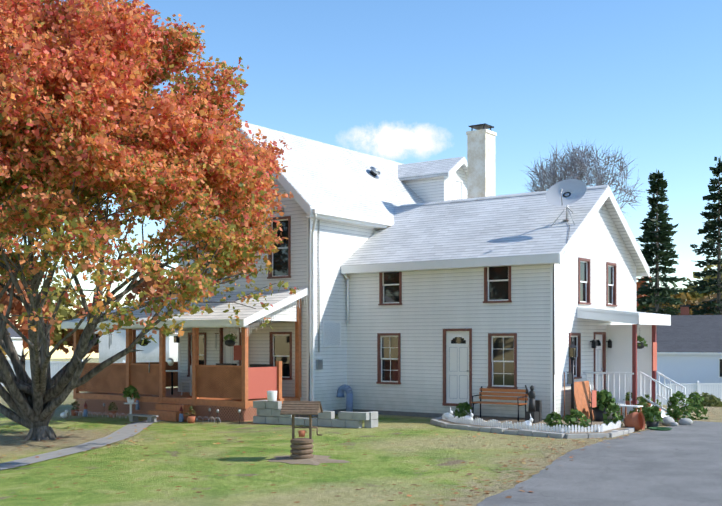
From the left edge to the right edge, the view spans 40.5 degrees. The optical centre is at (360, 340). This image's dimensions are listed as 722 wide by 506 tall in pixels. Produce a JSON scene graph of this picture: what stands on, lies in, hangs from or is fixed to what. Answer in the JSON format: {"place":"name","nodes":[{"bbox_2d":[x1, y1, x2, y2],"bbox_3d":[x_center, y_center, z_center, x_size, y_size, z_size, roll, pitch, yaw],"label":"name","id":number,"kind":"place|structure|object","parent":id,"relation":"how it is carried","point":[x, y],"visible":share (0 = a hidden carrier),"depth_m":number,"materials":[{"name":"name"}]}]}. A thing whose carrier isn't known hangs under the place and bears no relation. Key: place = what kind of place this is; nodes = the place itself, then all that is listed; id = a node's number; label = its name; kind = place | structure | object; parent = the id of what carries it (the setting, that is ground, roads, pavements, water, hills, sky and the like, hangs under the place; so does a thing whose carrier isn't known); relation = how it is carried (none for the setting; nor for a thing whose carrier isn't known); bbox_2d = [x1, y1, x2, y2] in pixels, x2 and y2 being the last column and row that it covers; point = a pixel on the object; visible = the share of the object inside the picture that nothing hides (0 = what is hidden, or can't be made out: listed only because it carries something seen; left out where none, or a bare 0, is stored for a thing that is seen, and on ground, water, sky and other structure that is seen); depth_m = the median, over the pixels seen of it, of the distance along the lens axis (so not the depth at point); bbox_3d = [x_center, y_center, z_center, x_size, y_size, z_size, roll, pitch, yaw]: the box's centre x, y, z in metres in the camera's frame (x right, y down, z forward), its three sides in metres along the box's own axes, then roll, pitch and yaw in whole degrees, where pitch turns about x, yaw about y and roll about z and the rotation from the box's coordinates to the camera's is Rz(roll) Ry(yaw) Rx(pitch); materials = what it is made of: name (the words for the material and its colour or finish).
{"place":"outdoors","nodes":[
{"label":"outdoors","id":0,"kind":"place"},
{"bbox_2d":[0,420,164,469],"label":"walk path","id":1,"kind":"structure","parent":0,"point":[126,431],"depth_m":21.56,"materials":[{"name":"concrete"}]},
{"bbox_2d":[71,333,235,416],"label":"hanging plants","id":2,"kind":"object","parent":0,"point":[230,336],"visible":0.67,"depth_m":28.81,"materials":[{"name":"green plant"}]},
{"bbox_2d":[0,358,721,505],"bbox_3d":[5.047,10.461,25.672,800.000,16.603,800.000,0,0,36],"label":"lawn","id":3,"kind":"structure","parent":0,"point":[418,459],"depth_m":18.44,"materials":[{"name":"green plant"}]},
{"bbox_2d":[0,300,9,357],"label":"tree","id":4,"kind":"object","parent":3,"relation":"on","point":[2,308],"visible":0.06,"depth_m":88.03,"materials":[{"name":"plant"}]},
{"bbox_2d":[5,325,21,359],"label":"neighbour house","id":5,"kind":"structure","parent":3,"relation":"on","point":[16,338],"depth_m":129.50,"materials":[{"name":"white"}]},
{"bbox_2d":[1,359,124,386],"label":"vinyl fence","id":6,"kind":"object","parent":3,"relation":"on","point":[56,367],"visible":0.15,"depth_m":56.19,"materials":[{"name":"white plastic"}]},
{"bbox_2d":[95,330,177,362],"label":"window","id":7,"kind":"structure","parent":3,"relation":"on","point":[150,353],"depth_m":110.48,"materials":[{"name":"white glass"}]},
{"bbox_2d":[60,328,234,422],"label":"porch decorations","id":8,"kind":"object","parent":3,"relation":"on","point":[228,342],"visible":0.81,"depth_m":28.83},
{"bbox_2d":[0,0,298,440],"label":"maple tree","id":9,"kind":"object","parent":3,"relation":"on","point":[109,163],"depth_m":20.16,"materials":[{"name":"orange plant"}]},
{"bbox_2d":[61,288,307,421],"bbox_3d":[-4.037,0.499,31.406,7.808,4.070,8.100,0,0,36],"label":"front porch","id":10,"kind":"object","parent":3,"relation":"on","point":[228,390],"visible":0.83,"depth_m":27.97,"materials":[{"name":"brown wood"}]},
{"bbox_2d":[268,454,348,464],"bbox_3d":[-1.000,2.272,18.853,1.745,0.063,1.213,0,0,36],"label":"dirt patch","id":11,"kind":"object","parent":3,"relation":"on","point":[316,459],"visible":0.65,"depth_m":18.64,"materials":[{"name":"brown soil"}]},
{"bbox_2d":[280,401,322,458],"bbox_3d":[-1.127,1.716,18.924,0.770,1.110,0.600,0,0,8],"label":"wishing well","id":12,"kind":"object","parent":11,"relation":"on","point":[301,448],"visible":1,"depth_m":18.79,"materials":[{"name":"brown wood"}]},
{"bbox_2d":[253,391,377,427],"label":"concrete block wall","id":13,"kind":"structure","parent":3,"relation":"on","point":[269,409],"depth_m":25.06,"materials":[{"name":"grey concrete"}]},
{"bbox_2d":[0,417,639,505],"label":"fallen leaves","id":14,"kind":"object","parent":3,"relation":"on","point":[302,425],"visible":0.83,"depth_m":20.98,"materials":[{"name":"orange plant"}]},
{"bbox_2d":[337,384,352,411],"bbox_3d":[-0.486,1.740,29.174,0.565,0.888,0.250,0,0,36],"label":"gooseneck vent","id":15,"kind":"object","parent":3,"relation":"on","point":[347,389],"visible":0.96,"depth_m":29.02,"materials":[{"name":"blue metal"}]},
{"bbox_2d":[0,260,721,353],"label":"distant treeline","id":16,"kind":"object","parent":3,"relation":"on","point":[57,333],"visible":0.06,"depth_m":182.07,"materials":[{"name":"orange plant"}]},
{"bbox_2d":[68,358,692,430],"bbox_3d":[-0.549,1.384,26.565,18.307,1.799,2.833,0,0,14],"label":"garden decor","id":17,"kind":"object","parent":3,"relation":"on","point":[636,419],"visible":0.83,"depth_m":25.26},
{"bbox_2d":[122,385,663,422],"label":"flower pots","id":18,"kind":"object","parent":17,"relation":"on","point":[604,399],"visible":0.79,"depth_m":25.25,"materials":[{"name":"ceramic"}]},
{"bbox_2d":[300,409,578,419],"bbox_3d":[2.406,2.519,32.385,12.180,0.930,11.280,0,0,36],"label":"house foundation","id":19,"kind":"object","parent":3,"relation":"on","point":[418,414],"visible":0.07,"depth_m":28.38,"materials":[{"name":"grey concrete"}]},
{"bbox_2d":[430,415,634,438],"bbox_3d":[3.980,2.159,24.600,5.642,0.188,3.715,0,0,36],"label":"raised bed","id":20,"kind":"object","parent":3,"relation":"on","point":[611,433],"visible":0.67,"depth_m":23.14,"materials":[{"name":"stone"}]},
{"bbox_2d":[471,386,527,420],"bbox_3d":[3.679,1.659,26.047,1.450,0.854,0.535,0,0,36],"label":"garden bench","id":21,"kind":"object","parent":20,"relation":"on","point":[522,394],"visible":0.85,"depth_m":26.15,"materials":[{"name":"brown wood"}]},
{"bbox_2d":[442,415,620,432],"bbox_3d":[3.727,1.990,24.095,4.936,0.189,2.090,0,0,36],"label":"picket edging","id":22,"kind":"object","parent":20,"relation":"on","point":[495,423],"visible":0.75,"depth_m":23.02,"materials":[{"name":"white plastic"}]},
{"bbox_2d":[567,341,576,421],"bbox_3d":[5.207,1.050,24.149,0.217,2.070,0.395,0,0,17],"label":"lamp post","id":23,"kind":"object","parent":20,"relation":"on","point":[572,347],"visible":0.71,"depth_m":24.20,"materials":[{"name":"grey metal"}]},
{"bbox_2d":[453,336,708,429],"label":"entrance plant leaves","id":24,"kind":"object","parent":3,"relation":"on","point":[696,398],"visible":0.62,"depth_m":25.86,"materials":[{"name":"green plant"}]},
{"bbox_2d":[521,140,642,218],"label":"bare tree","id":25,"kind":"object","parent":3,"relation":"on","point":[553,177],"visible":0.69,"depth_m":59.84,"materials":[{"name":"grey plant"}]},
{"bbox_2d":[574,307,685,421],"bbox_3d":[7.326,0.700,26.822,2.315,3.270,3.350,0,0,36],"label":"side porch","id":26,"kind":"object","parent":3,"relation":"on","point":[631,368],"visible":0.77,"depth_m":27.47,"materials":[{"name":"white"}]},
{"bbox_2d":[635,168,687,324],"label":"spruce","id":27,"kind":"object","parent":3,"relation":"on","point":[649,227],"depth_m":76.72,"materials":[{"name":"green plant"}]},
{"bbox_2d":[647,292,701,314],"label":"autumn tree","id":28,"kind":"object","parent":3,"relation":"on","point":[684,297],"depth_m":108.10,"materials":[{"name":"plant"}]},
{"bbox_2d":[657,305,721,398],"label":"neighbour house","id":29,"kind":"structure","parent":3,"relation":"on","point":[689,348],"depth_m":70.19,"materials":[{"name":"white"}]},
{"bbox_2d":[658,381,721,405],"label":"vinyl fence","id":30,"kind":"object","parent":3,"relation":"on","point":[715,389],"visible":0.4,"depth_m":59.34,"materials":[{"name":"white plastic"}]},
{"bbox_2d":[674,294,716,314],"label":"autumn tree","id":31,"kind":"object","parent":3,"relation":"on","point":[704,298],"visible":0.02,"depth_m":97.95,"materials":[{"name":"plant"}]},
{"bbox_2d":[678,156,721,314],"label":"spruce","id":32,"kind":"object","parent":3,"relation":"on","point":[709,227],"depth_m":78.80,"materials":[{"name":"green plant"}]},
{"bbox_2d":[691,392,721,406],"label":"shrub","id":33,"kind":"object","parent":3,"relation":"on","point":[711,400],"visible":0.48,"depth_m":56.24,"materials":[{"name":"green plant"}]},
{"bbox_2d":[0,0,721,358],"label":"sky","id":34,"kind":"structure","parent":0,"point":[401,81],"materials":[{"name":"blue"}]},
{"bbox_2d":[180,139,634,418],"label":"house walls","id":35,"kind":"structure","parent":0,"point":[435,303],"depth_m":28.35,"materials":[{"name":"white wood"}]},
{"bbox_2d":[191,213,613,403],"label":"windows and doors","id":36,"kind":"structure","parent":35,"relation":"attached to","point":[452,372],"depth_m":28.07,"materials":[{"name":"wood"}]},
{"bbox_2d":[199,220,612,398],"bbox_3d":[1.818,-2.018,31.148,11.595,7.275,8.520,0,0,36],"label":"house glass","id":37,"kind":"object","parent":36,"relation":"in","point":[498,290],"visible":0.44,"depth_m":28.73,"materials":[{"name":"glass"}]},
{"bbox_2d":[164,122,649,418],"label":"house trim","id":38,"kind":"structure","parent":35,"relation":"attached to","point":[552,260],"depth_m":28.23,"materials":[{"name":"white wood"}]},
{"bbox_2d":[74,207,569,374],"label":"cables and meter","id":39,"kind":"object","parent":38,"relation":"attached to","point":[319,364],"visible":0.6,"depth_m":28.52,"materials":[{"name":"grey metal"}]},
{"bbox_2d":[172,122,645,272],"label":"house roof","id":40,"kind":"structure","parent":35,"relation":"on","point":[482,220],"depth_m":29.77,"materials":[{"name":"grey"}]},
{"bbox_2d":[366,166,380,178],"bbox_3d":[0.423,-5.744,33.592,0.492,0.484,0.520,0,0,36],"label":"roof vent","id":41,"kind":"object","parent":40,"relation":"on","point":[373,172],"visible":0.96,"depth_m":33.46,"materials":[{"name":"grey metal"}]},
{"bbox_2d":[546,179,586,225],"bbox_3d":[5.594,-3.789,26.743,1.037,1.339,0.782,0,0,1],"label":"satellite dish","id":42,"kind":"object","parent":40,"relation":"on","point":[567,192],"visible":0.96,"depth_m":26.80,"materials":[{"name":"grey metal"}]},
{"bbox_2d":[443,343,679,430],"bbox_3d":[5.365,0.919,25.384,5.510,2.570,5.555,0,0,36],"label":"entrance clutter","id":43,"kind":"object","parent":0,"point":[531,415],"visible":0.75,"depth_m":24.92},
{"bbox_2d":[477,421,721,505],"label":"driveway","id":44,"kind":"structure","parent":0,"point":[679,465],"depth_m":16.49,"materials":[{"name":"grey asphalt"}]}
]}

